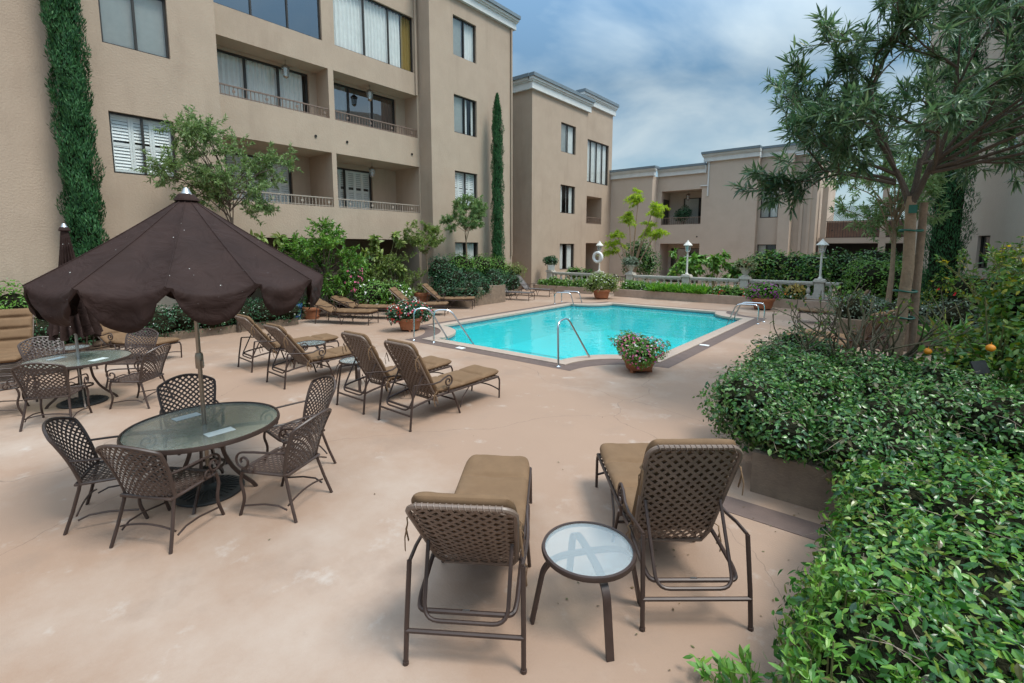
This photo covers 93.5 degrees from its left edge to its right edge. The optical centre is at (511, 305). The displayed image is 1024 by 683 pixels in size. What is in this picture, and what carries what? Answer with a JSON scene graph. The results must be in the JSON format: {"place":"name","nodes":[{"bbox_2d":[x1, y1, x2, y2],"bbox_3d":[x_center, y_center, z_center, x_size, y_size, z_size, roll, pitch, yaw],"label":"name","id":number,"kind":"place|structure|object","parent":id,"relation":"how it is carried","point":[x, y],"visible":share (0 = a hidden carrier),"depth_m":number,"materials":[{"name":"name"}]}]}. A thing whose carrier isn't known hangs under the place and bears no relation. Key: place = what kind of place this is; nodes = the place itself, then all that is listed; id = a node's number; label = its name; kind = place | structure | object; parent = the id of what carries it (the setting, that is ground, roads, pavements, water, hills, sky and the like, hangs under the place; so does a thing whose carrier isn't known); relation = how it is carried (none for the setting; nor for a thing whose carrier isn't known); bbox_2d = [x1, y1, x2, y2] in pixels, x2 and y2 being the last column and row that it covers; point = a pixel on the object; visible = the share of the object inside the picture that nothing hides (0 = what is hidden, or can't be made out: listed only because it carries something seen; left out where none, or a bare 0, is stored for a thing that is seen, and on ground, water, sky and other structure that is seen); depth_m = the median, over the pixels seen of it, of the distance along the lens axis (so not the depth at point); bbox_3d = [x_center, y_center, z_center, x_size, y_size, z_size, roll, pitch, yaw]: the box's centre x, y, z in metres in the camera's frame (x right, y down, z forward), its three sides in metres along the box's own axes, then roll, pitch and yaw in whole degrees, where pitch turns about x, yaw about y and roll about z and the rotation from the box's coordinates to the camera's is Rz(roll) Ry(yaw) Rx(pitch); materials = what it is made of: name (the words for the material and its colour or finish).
{"place":"outdoors","nodes":[
{"label":"outdoors","id":0,"kind":"place"},
{"bbox_2d":[0,0,520,317],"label":"apartment building","id":1,"kind":"structure","parent":0,"point":[377,114],"depth_m":17.53,"materials":[{"name":"paint"}]},
{"bbox_2d":[98,0,168,58],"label":"window","id":2,"kind":"structure","parent":1,"relation":"in","point":[138,25],"depth_m":13.07,"materials":[{"name":"glass"}]},
{"bbox_2d":[108,111,176,177],"bbox_3d":[-10.477,-4.422,13.560,0.758,1.690,1.560,6,9,39],"label":"window","id":3,"kind":"structure","parent":1,"relation":"in","point":[130,134],"depth_m":13.29,"materials":[{"name":"white metal"}]},
{"bbox_2d":[225,152,292,203],"bbox_3d":[-9.772,-4.708,18.379,0.758,1.930,2.500,6,9,39],"label":"sliding door","id":4,"kind":"structure","parent":1,"relation":"in","point":[285,188],"depth_m":18.70,"materials":[{"name":"grey glass"}]},
{"bbox_2d":[217,49,308,113],"bbox_3d":[-9.208,-7.833,17.346,0.758,1.780,3.600,6,9,39],"label":"sliding door","id":5,"kind":"structure","parent":1,"relation":"in","point":[236,70],"depth_m":17.21,"materials":[{"name":"glass"}]},
{"bbox_2d":[213,0,320,39],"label":"window","id":6,"kind":"structure","parent":1,"relation":"in","point":[301,16],"depth_m":16.81,"materials":[{"name":"blue glass"}]},
{"bbox_2d":[337,167,371,209],"bbox_3d":[-7.528,-5.036,21.111,0.758,1.930,2.800,6,9,39],"label":"sliding door","id":7,"kind":"structure","parent":1,"relation":"in","point":[352,184],"depth_m":21.45,"materials":[{"name":"glass"}]},
{"bbox_2d":[334,83,394,132],"bbox_3d":[-6.365,-8.183,20.265,0.068,1.680,3.450,6,9,39],"label":"sliding door","id":8,"kind":"structure","parent":1,"relation":"in","point":[350,100],"depth_m":20.35,"materials":[{"name":"glass"}]},
{"bbox_2d":[333,0,412,72],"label":"window","id":9,"kind":"structure","parent":1,"relation":"in","point":[369,28],"depth_m":19.63,"materials":[{"name":"white metal"}]},
{"bbox_2d":[453,16,474,62],"bbox_3d":[-2.523,-12.261,22.442,0.758,1.800,1.610,6,9,39],"label":"window","id":10,"kind":"structure","parent":1,"relation":"in","point":[463,32],"depth_m":22.42,"materials":[{"name":"grey glass"}]},
{"bbox_2d":[454,95,475,136],"bbox_3d":[-2.523,-8.895,22.846,0.758,1.780,1.610,6,9,39],"label":"window","id":11,"kind":"structure","parent":1,"relation":"in","point":[464,109],"depth_m":22.79,"materials":[{"name":"grey glass"}]},
{"bbox_2d":[455,171,475,204],"bbox_3d":[-2.523,-5.549,23.247,0.758,1.720,1.610,6,9,39],"label":"window","id":12,"kind":"structure","parent":1,"relation":"in","point":[465,183],"depth_m":23.08,"materials":[{"name":"glass"}]},
{"bbox_2d":[0,280,1022,682],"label":"patio","id":13,"kind":"structure","parent":0,"point":[316,594],"depth_m":4.00,"materials":[{"name":"concrete"}]},
{"bbox_2d":[0,368,29,414],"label":"dining chair","id":14,"kind":"object","parent":13,"relation":"on","point":[10,383],"visible":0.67,"depth_m":7.03,"materials":[{"name":"brown metal"}]},
{"bbox_2d":[0,308,42,378],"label":"chaise lounger","id":15,"kind":"object","parent":13,"relation":"on","point":[16,327],"visible":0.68,"depth_m":9.75,"materials":[{"name":"fabric"}]},
{"bbox_2d":[17,336,78,401],"bbox_3d":[-7.752,1.023,8.061,0.731,0.958,0.591,4,8,30],"label":"dining chair","id":16,"kind":"object","parent":13,"relation":"on","point":[19,345],"visible":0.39,"depth_m":8.15,"materials":[{"name":"brown metal"}]},
{"bbox_2d":[10,362,92,431],"bbox_3d":[-6.412,1.186,6.705,0.591,0.958,0.731,-3,7,-20],"label":"dining chair","id":17,"kind":"object","parent":13,"relation":"on","point":[64,390],"visible":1,"depth_m":6.53,"materials":[{"name":"brown metal"}]},
{"bbox_2d":[38,0,109,256],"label":"cypress tree","id":18,"kind":"object","parent":13,"relation":"on","point":[81,216],"visible":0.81,"depth_m":11.56,"materials":[{"name":"green plant"}]},
{"bbox_2d":[18,349,132,408],"bbox_3d":[-6.824,1.194,7.620,1.356,0.731,1.356,-1,7,-11],"label":"dining table","id":19,"kind":"object","parent":13,"relation":"on","point":[91,364],"visible":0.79,"depth_m":7.62,"materials":[{"name":"clear glass"}]},
{"bbox_2d":[46,223,108,408],"bbox_3d":[-6.824,0.148,7.495,0.740,2.820,0.637,6,9,39],"label":"patio umbrella","id":20,"kind":"object","parent":13,"relation":"on","point":[83,322],"visible":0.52,"depth_m":7.39,"materials":[{"name":"fabric"}]},
{"bbox_2d":[42,417,161,534],"bbox_3d":[-3.758,1.459,4.425,0.731,0.958,0.591,-3,8,-26],"label":"dining chair","id":21,"kind":"object","parent":13,"relation":"on","point":[72,464],"visible":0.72,"depth_m":4.34,"materials":[{"name":"brown metal"}]},
{"bbox_2d":[102,328,161,387],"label":"dining chair","id":22,"kind":"object","parent":13,"relation":"on","point":[132,360],"visible":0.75,"depth_m":8.92,"materials":[{"name":"brown metal"}]},
{"bbox_2d":[86,324,181,362],"bbox_3d":[-8.461,0.682,10.692,2.108,1.006,0.738,2,7,14],"label":"chaise lounger","id":23,"kind":"object","parent":13,"relation":"on","point":[112,338],"visible":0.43,"depth_m":10.56,"materials":[{"name":"brown metal"}]},
{"bbox_2d":[106,343,173,409],"bbox_3d":[-5.792,1.080,7.583,0.731,0.958,0.591,0,7,-2],"label":"dining chair","id":24,"kind":"object","parent":13,"relation":"on","point":[147,376],"visible":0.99,"depth_m":7.46,"materials":[{"name":"brown metal"}]},
{"bbox_2d":[95,444,224,553],"bbox_3d":[-2.992,1.500,4.087,0.591,0.958,0.731,1,7,8],"label":"dining chair","id":25,"kind":"object","parent":13,"relation":"on","point":[166,473],"visible":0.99,"depth_m":3.93,"materials":[{"name":"metal"}]},
{"bbox_2d":[28,317,298,358],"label":"planter wall","id":26,"kind":"structure","parent":13,"relation":"on","point":[206,332],"depth_m":13.42,"materials":[{"name":"concrete"}]},
{"bbox_2d":[0,278,34,318],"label":"garden shrub","id":27,"kind":"object","parent":26,"relation":"on","point":[13,300],"visible":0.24,"depth_m":11.02,"materials":[{"name":"green plant"}]},
{"bbox_2d":[34,297,306,350],"bbox_3d":[-10.700,0.551,11.527,2.063,1.113,11.851,6,9,39],"label":"hedge","id":28,"kind":"object","parent":13,"relation":"on","point":[174,319],"visible":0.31,"depth_m":12.90,"materials":[{"name":"green plant"}]},
{"bbox_2d":[22,187,322,507],"bbox_3d":[-3.054,0.389,4.687,2.337,3.010,2.335,5,8,35],"label":"patio umbrella","id":29,"kind":"object","parent":13,"relation":"on","point":[192,256],"visible":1,"depth_m":3.94,"materials":[{"name":"fabric"}]},
{"bbox_2d":[156,373,227,464],"bbox_3d":[-3.688,1.326,5.536,0.591,0.958,0.731,-5,9,-37],"label":"dining chair","id":30,"kind":"object","parent":13,"relation":"on","point":[170,436],"visible":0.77,"depth_m":5.63,"materials":[{"name":"brown metal"}]},
{"bbox_2d":[116,401,279,513],"bbox_3d":[-3.055,1.529,4.825,1.356,0.731,1.356,2,7,19],"label":"dining table","id":31,"kind":"object","parent":13,"relation":"on","point":[187,449],"visible":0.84,"depth_m":4.77,"materials":[{"name":"clear glass"}]},
{"bbox_2d":[130,104,303,332],"bbox_3d":[-8.169,-2.238,13.518,3.047,6.127,3.993,6,9,39],"label":"leaved tree","id":32,"kind":"object","parent":13,"relation":"on","point":[220,187],"visible":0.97,"depth_m":12.97,"materials":[{"name":"green plant"}]},
{"bbox_2d":[235,408,332,522],"bbox_3d":[-2.099,1.441,4.580,0.731,0.958,0.591,2,7,13],"label":"dining chair","id":33,"kind":"object","parent":13,"relation":"on","point":[286,472],"visible":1,"depth_m":4.43,"materials":[{"name":"brown metal"}]},
{"bbox_2d":[235,314,338,372],"bbox_3d":[-4.787,0.665,10.371,0.738,1.117,1.973,6,9,41],"label":"chaise lounger","id":34,"kind":"object","parent":13,"relation":"on","point":[254,330],"visible":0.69,"depth_m":9.88,"materials":[{"name":"brown metal"}]},
{"bbox_2d":[260,375,336,468],"bbox_3d":[-2.375,1.333,5.474,0.591,0.958,0.731,7,9,43],"label":"dining chair","id":35,"kind":"object","parent":13,"relation":"on","point":[299,421],"visible":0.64,"depth_m":5.56,"materials":[{"name":"brown metal"}]},
{"bbox_2d":[263,323,375,389],"bbox_3d":[-3.624,0.799,9.251,0.738,1.117,1.973,6,9,40],"label":"chaise lounger","id":36,"kind":"object","parent":13,"relation":"on","point":[282,337],"visible":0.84,"depth_m":8.79,"materials":[{"name":"brown metal"}]},
{"bbox_2d":[279,216,372,314],"bbox_3d":[-6.568,-1.409,17.290,2.288,3.588,3.807,6,9,39],"label":"garden shrub","id":37,"kind":"object","parent":13,"relation":"on","point":[308,247],"visible":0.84,"depth_m":17.03,"materials":[{"name":"green plant"}]},
{"bbox_2d":[308,298,378,325],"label":"chaise lounger","id":38,"kind":"object","parent":13,"relation":"on","point":[325,306],"visible":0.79,"depth_m":15.56,"materials":[{"name":"fabric"}]},
{"bbox_2d":[330,295,394,317],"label":"chaise lounger","id":39,"kind":"object","parent":13,"relation":"on","point":[340,299],"visible":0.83,"depth_m":16.74,"materials":[{"name":"fabric"}]},
{"bbox_2d":[350,277,414,304],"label":"flowering bush","id":40,"kind":"object","parent":13,"relation":"on","point":[373,292],"visible":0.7,"depth_m":18.02,"materials":[{"name":"green plant"}]},
{"bbox_2d":[359,231,406,303],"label":"garden shrub","id":41,"kind":"object","parent":13,"relation":"on","point":[375,250],"visible":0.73,"depth_m":19.09,"materials":[{"name":"green plant"}]},
{"bbox_2d":[336,331,452,414],"bbox_3d":[-1.882,0.916,8.011,0.738,1.181,1.939,5,9,38],"label":"chaise lounger","id":42,"kind":"object","parent":13,"relation":"on","point":[366,356],"visible":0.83,"depth_m":7.49,"materials":[{"name":"brown metal"}]},
{"bbox_2d":[363,250,426,303],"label":"garden shrub","id":43,"kind":"object","parent":13,"relation":"on","point":[392,259],"visible":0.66,"depth_m":19.34,"materials":[{"name":"green plant"}]},
{"bbox_2d":[385,298,434,331],"bbox_3d":[-3.011,0.254,14.248,1.468,1.000,1.190,-2,7,-13],"label":"flower pot","id":44,"kind":"object","parent":13,"relation":"on","point":[401,315],"visible":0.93,"depth_m":14.03,"materials":[{"name":"ceramic"}]},
{"bbox_2d":[398,220,445,292],"bbox_3d":[-3.722,-1.752,20.070,1.615,3.601,2.257,6,9,39],"label":"multi stem tree","id":45,"kind":"object","parent":13,"relation":"on","point":[418,239],"visible":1,"depth_m":19.82,"materials":[{"name":"green plant"}]},
{"bbox_2d":[378,339,499,431],"bbox_3d":[-1.033,0.997,7.337,0.738,1.181,1.939,6,9,39],"label":"chaise lounger","id":46,"kind":"object","parent":13,"relation":"on","point":[410,363],"visible":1,"depth_m":6.89,"materials":[{"name":"brown metal"}]},
{"bbox_2d":[421,283,474,308],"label":"chaise lounger","id":47,"kind":"object","parent":13,"relation":"on","point":[430,290],"visible":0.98,"depth_m":19.29,"materials":[{"name":"fabric"}]},
{"bbox_2d":[425,284,505,306],"bbox_3d":[-1.995,-0.524,21.656,2.450,0.780,2.900,6,9,39],"label":"concrete planter","id":48,"kind":"object","parent":13,"relation":"on","point":[497,294],"visible":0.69,"depth_m":20.90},
{"bbox_2d":[423,253,492,302],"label":"dark shrub","id":49,"kind":"object","parent":48,"relation":"in","point":[447,279],"visible":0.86,"depth_m":20.09,"materials":[{"name":"green plant"}]},
{"bbox_2d":[439,193,488,259],"bbox_3d":[-2.115,-2.897,21.404,2.232,4.155,2.066,0,7,-1],"label":"round topped tree","id":50,"kind":"object","parent":48,"relation":"in","point":[472,220],"visible":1,"depth_m":21.01,"materials":[{"name":"green plant"}]},
{"bbox_2d":[445,252,508,275],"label":"garden shrub","id":51,"kind":"object","parent":48,"relation":"on","point":[481,263],"visible":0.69,"depth_m":22.33,"materials":[{"name":"green plant"}]},
{"bbox_2d":[482,268,522,294],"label":"dark shrub","id":52,"kind":"object","parent":48,"relation":"in","point":[508,280],"visible":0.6,"depth_m":22.58,"materials":[{"name":"green plant"}]},
{"bbox_2d":[403,454,531,674],"bbox_3d":[-0.206,1.483,3.665,0.738,1.090,2.012,1,7,5],"label":"chaise lounger","id":53,"kind":"object","parent":13,"relation":"on","point":[483,511],"visible":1,"depth_m":2.88,"materials":[{"name":"brown metal"}]},
{"bbox_2d":[489,93,505,261],"bbox_3d":[-0.722,-5.356,23.734,0.851,9.879,0.881,-2,7,-13],"label":"cypress tree","id":54,"kind":"object","parent":13,"relation":"on","point":[497,181],"visible":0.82,"depth_m":23.49,"materials":[{"name":"green plant"}]},
{"bbox_2d":[530,521,639,661],"bbox_3d":[0.508,1.840,3.222,0.642,0.482,0.642,6,9,39],"label":"side table","id":55,"kind":"object","parent":13,"relation":"on","point":[601,578],"visible":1,"depth_m":3.14,"materials":[{"name":"clear glass"}]},
{"bbox_2d":[405,301,766,370],"bbox_3d":[2.793,0.569,15.788,8.200,0.001,11.680,6,9,39],"label":"pool border strip","id":56,"kind":"object","parent":13,"relation":"on","point":[680,357],"visible":0.76,"depth_m":11.64,"materials":[{"name":"concrete"}]},
{"bbox_2d":[454,308,728,359],"bbox_3d":[2.793,1.169,15.860,6.960,1.100,10.440,6,9,39],"label":"pool basin","id":57,"kind":"object","parent":13,"relation":"in","point":[532,334],"visible":0.3,"depth_m":18.96,"materials":[{"name":"liquid"}]},
{"bbox_2d":[422,302,754,364],"bbox_3d":[2.793,0.583,15.789,7.560,0.080,11.040,6,9,39],"label":"pool coping","id":58,"kind":"object","parent":57,"relation":"on","point":[450,332],"visible":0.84,"depth_m":13.54,"materials":[{"name":"concrete"}]},
{"bbox_2d":[445,305,737,340],"bbox_3d":[2.793,0.695,15.803,6.954,0.155,10.434,6,9,39],"label":"pool tile band","id":59,"kind":"object","parent":57,"relation":"attached to","point":[472,324],"visible":0.34,"depth_m":18.03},
{"bbox_2d":[482,306,733,334],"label":"pool water","id":60,"kind":"structure","parent":57,"relation":"in","point":[637,310],"depth_m":18.77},
{"bbox_2d":[582,270,620,298],"bbox_3d":[4.338,-1.002,23.149,1.792,1.372,1.605,5,8,36],"label":"flower pot","id":61,"kind":"object","parent":13,"relation":"on","point":[604,283],"visible":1,"depth_m":22.86,"materials":[{"name":"ceramic"}]},
{"bbox_2d":[597,187,670,271],"bbox_3d":[6.696,-3.561,26.538,4.204,5.663,1.930,6,9,39],"label":"young tree","id":62,"kind":"object","parent":13,"relation":"on","point":[656,208],"visible":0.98,"depth_m":26.22,"materials":[{"name":"green plant"}]},
{"bbox_2d":[608,330,671,372],"bbox_3d":[2.540,0.905,9.591,1.234,0.817,1.181,-6,9,-41],"label":"flower pot","id":63,"kind":"object","parent":13,"relation":"on","point":[639,351],"visible":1,"depth_m":9.34,"materials":[{"name":"ceramic"}]},
{"bbox_2d":[621,238,662,279],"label":"garden shrub","id":64,"kind":"object","parent":13,"relation":"on","point":[647,264],"visible":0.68,"depth_m":27.16,"materials":[{"name":"green plant"}]},
{"bbox_2d":[595,438,753,631],"bbox_3d":[1.185,1.386,3.980,0.738,1.207,1.939,0,7,0],"label":"chaise lounger","id":65,"kind":"object","parent":13,"relation":"on","point":[669,485],"visible":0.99,"depth_m":3.29,"materials":[{"name":"brown metal"}]},
{"bbox_2d":[667,247,706,282],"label":"garden shrub","id":66,"kind":"object","parent":13,"relation":"on","point":[681,266],"visible":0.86,"depth_m":24.85,"materials":[{"name":"green plant"}]},
{"bbox_2d":[695,249,733,288],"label":"garden shrub","id":67,"kind":"object","parent":13,"relation":"on","point":[715,262],"visible":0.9,"depth_m":24.42,"materials":[{"name":"green plant"}]},
{"bbox_2d":[683,644,765,682],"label":"pittosporum shrub","id":68,"kind":"object","parent":13,"relation":"on","point":[728,668],"visible":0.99,"depth_m":2.52,"materials":[{"name":"green plant"}]},
{"bbox_2d":[744,281,784,309],"bbox_3d":[10.004,-0.425,19.189,1.330,1.172,1.355,-6,9,-40],"label":"flower pot","id":69,"kind":"object","parent":13,"relation":"on","point":[767,294],"visible":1,"depth_m":18.91,"materials":[{"name":"ceramic"}]},
{"bbox_2d":[614,288,928,312],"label":"planter wall","id":70,"kind":"structure","parent":13,"relation":"on","point":[736,300],"depth_m":21.42,"materials":[{"name":"concrete"}]},
{"bbox_2d":[644,280,711,293],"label":"strappy plants","id":71,"kind":"object","parent":70,"relation":"in","point":[693,288],"visible":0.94,"depth_m":22.38,"materials":[{"name":"green plant"}]},
{"bbox_2d":[706,284,751,295],"bbox_3d":[9.602,-0.618,21.300,2.471,0.673,0.830,6,9,39],"label":"flower bed","id":72,"kind":"object","parent":70,"relation":"in","point":[730,290],"visible":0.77,"depth_m":21.22,"materials":[{"name":"green plant"}]},
{"bbox_2d":[723,496,830,539],"bbox_3d":[3.637,2.059,3.368,4.280,0.002,0.300,6,9,39],"label":"deck border strip","id":73,"kind":"object","parent":13,"relation":"on","point":[781,520],"depth_m":4.38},
{"bbox_2d":[747,248,835,295],"bbox_3d":[12.788,-1.422,22.475,4.124,2.473,1.893,6,9,39],"label":"leafy hedge","id":74,"kind":"object","parent":13,"relation":"on","point":[781,266],"visible":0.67,"depth_m":21.98,"materials":[{"name":"green plant"}]},
{"bbox_2d":[779,312,888,359],"bbox_3d":[6.925,0.631,10.475,0.738,1.159,1.939,-5,8,-34],"label":"chaise lounger","id":75,"kind":"object","parent":13,"relation":"on","point":[868,329],"visible":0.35,"depth_m":9.92,"materials":[{"name":"brown metal"}]},
{"bbox_2d":[818,187,904,258],"bbox_3d":[24.271,-4.041,28.218,10.407,6.200,2.950,6,9,39],"label":"walkway gallery","id":76,"kind":"object","parent":13,"relation":"on","point":[833,235],"visible":0.25,"depth_m":30.11,"materials":[{"name":"paint"}]},
{"bbox_2d":[823,246,902,292],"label":"leafy hedge","id":77,"kind":"object","parent":13,"relation":"on","point":[841,260],"visible":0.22,"depth_m":21.33,"materials":[{"name":"green plant"}]},
{"bbox_2d":[826,256,926,305],"bbox_3d":[13.903,-0.745,17.973,2.021,2.161,3.539,-3,8,-25],"label":"leafy hedge","id":78,"kind":"object","parent":13,"relation":"on","point":[872,276],"visible":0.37,"depth_m":17.86,"materials":[{"name":"green plant"}]},
{"bbox_2d":[750,387,1022,516],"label":"concrete planter","id":79,"kind":"object","parent":13,"relation":"on","point":[796,483],"visible":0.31,"depth_m":4.63,"materials":[{"name":"concrete"}]},
{"bbox_2d":[750,300,840,354],"bbox_3d":[3.855,0.572,6.649,1.167,1.295,0.737,1,7,12],"label":"rose bush","id":80,"kind":"object","parent":79,"relation":"on","point":[807,344],"visible":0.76,"depth_m":6.58,"materials":[{"name":"plant"}]},
{"bbox_2d":[692,320,1023,492],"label":"trailing shrub","id":81,"kind":"object","parent":79,"relation":"on","point":[790,401],"visible":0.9,"depth_m":4.80,"materials":[{"name":"green plant"}]},
{"bbox_2d":[773,279,959,360],"bbox_3d":[4.628,0.447,6.398,1.536,1.608,1.670,-3,8,-25],"label":"rose bush","id":82,"kind":"object","parent":79,"relation":"on","point":[850,334],"visible":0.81,"depth_m":6.48,"materials":[{"name":"brown plant"}]},
{"bbox_2d":[722,0,1023,360],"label":"staked tree","id":83,"kind":"object","parent":79,"relation":"on","point":[847,113],"visible":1,"depth_m":6.59,"materials":[{"name":"green plant"}]},
{"bbox_2d":[792,290,1018,364],"bbox_3d":[5.258,0.500,6.695,2.052,1.438,1.862,0,7,-3],"label":"rose bush","id":84,"kind":"object","parent":79,"relation":"on","point":[912,350],"visible":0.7,"depth_m":6.52,"materials":[{"name":"brown plant"}]},
{"bbox_2d":[907,202,928,360],"bbox_3d":[6.090,-0.195,7.250,0.130,2.661,0.110,6,9,39],"label":"wooden stake","id":85,"kind":"object","parent":79,"relation":"on","point":[919,258],"visible":0.79,"depth_m":7.19,"materials":[{"name":"brown wood"}]},
{"bbox_2d":[897,254,1023,392],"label":"citrus bush","id":86,"kind":"object","parent":79,"relation":"on","point":[1003,359],"visible":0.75,"depth_m":6.28,"materials":[{"name":"green plant"}]},
{"bbox_2d":[822,127,959,302],"bbox_3d":[11.292,-2.578,14.664,3.464,5.930,3.731,6,9,39],"label":"olive tree","id":87,"kind":"object","parent":13,"relation":"on","point":[933,183],"visible":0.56,"depth_m":14.64,"materials":[{"name":"green plant"}]},
{"bbox_2d":[763,442,1023,682],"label":"foreground hedge","id":88,"kind":"object","parent":13,"relation":"on","point":[950,539],"visible":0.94,"depth_m":2.38,"materials":[{"name":"green plant"}]},
{"bbox_2d":[836,317,978,355],"bbox_3d":[10.790,0.694,12.014,4.250,0.660,2.800,6,9,39],"label":"concrete planter","id":89,"kind":"object","parent":13,"relation":"on","point":[858,322],"visible":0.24,"depth_m":11.59,"materials":[{"name":"concrete"}]},
{"bbox_2d":[826,292,980,326],"bbox_3d":[9.896,0.119,12.326,3.133,0.958,2.621,6,9,39],"label":"garden shrub","id":90,"kind":"object","parent":89,"relation":"in","point":[855,311],"visible":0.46,"depth_m":11.55,"materials":[{"name":"green plant"}]},
{"bbox_2d":[917,308,983,343],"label":"strappy plants","id":91,"kind":"object","parent":13,"relation":"on","point":[927,328],"visible":0.14,"depth_m":9.44,"materials":[{"name":"green plant"}]},
{"bbox_2d":[920,0,990,308],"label":"cypress tree","id":92,"kind":"object","parent":13,"relation":"on","point":[945,242],"visible":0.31,"depth_m":15.59,"materials":[{"name":"green plant"}]},
{"bbox_2d":[920,267,1023,315],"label":"garden shrub","id":93,"kind":"object","parent":13,"relation":"on","point":[936,287],"visible":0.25,"depth_m":13.52,"materials":[{"name":"green plant"}]},
{"bbox_2d":[934,236,1023,316],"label":"flowering shrub","id":94,"kind":"object","parent":13,"relation":"on","point":[998,261],"visible":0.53,"depth_m":10.05,"materials":[{"name":"green plant"}]},
{"bbox_2d":[512,71,618,288],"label":"apartment building","id":95,"kind":"structure","parent":0,"point":[561,166],"depth_m":29.69,"materials":[{"name":"paint"}]},
{"bbox_2d":[560,185,573,213],"bbox_3d":[3.202,-6.778,30.966,0.758,1.840,1.810,6,9,39],"label":"window","id":96,"kind":"structure","parent":95,"relation":"in","point":[567,192],"depth_m":31.32,"materials":[{"name":"glass"}]},
{"bbox_2d":[561,122,574,154],"bbox_3d":[3.202,-10.486,30.521,0.758,1.850,1.810,6,9,39],"label":"window","id":97,"kind":"structure","parent":95,"relation":"in","point":[567,131],"depth_m":30.53,"materials":[{"name":"glass"}]},
{"bbox_2d":[587,140,607,185],"bbox_3d":[5.673,-10.079,34.258,0.758,2.950,3.350,6,9,39],"label":"window","id":98,"kind":"structure","parent":95,"relation":"in","point":[597,153],"depth_m":34.27,"materials":[{"name":"white glass"}]},
{"bbox_2d":[533,284,597,293],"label":"planter wall","id":99,"kind":"structure","parent":0,"point":[580,290],"depth_m":26.54,"materials":[{"name":"concrete"}]},
{"bbox_2d":[537,276,592,287],"bbox_3d":[2.954,-1.255,26.815,3.842,0.749,0.865,6,9,39],"label":"flower bed","id":100,"kind":"object","parent":99,"relation":"in","point":[556,281],"visible":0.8,"depth_m":26.80,"materials":[{"name":"green plant"}]},
{"bbox_2d":[495,0,931,220],"label":"sky","id":101,"kind":"structure","parent":0,"point":[684,78],"materials":[{"name":"blue"}]},
{"bbox_2d":[609,143,836,284],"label":"apartment building","id":102,"kind":"structure","parent":0,"point":[718,220],"depth_m":32.24,"materials":[{"name":"paint"}]},
{"bbox_2d":[768,542,931,682],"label":"pittosporum shrub","id":103,"kind":"object","parent":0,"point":[810,672],"visible":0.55,"depth_m":2.10,"materials":[{"name":"green plant"}]},
{"bbox_2d":[915,0,1023,279],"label":"apartment building","id":104,"kind":"structure","parent":0,"point":[997,214],"depth_m":15.92,"materials":[{"name":"beige paint"}]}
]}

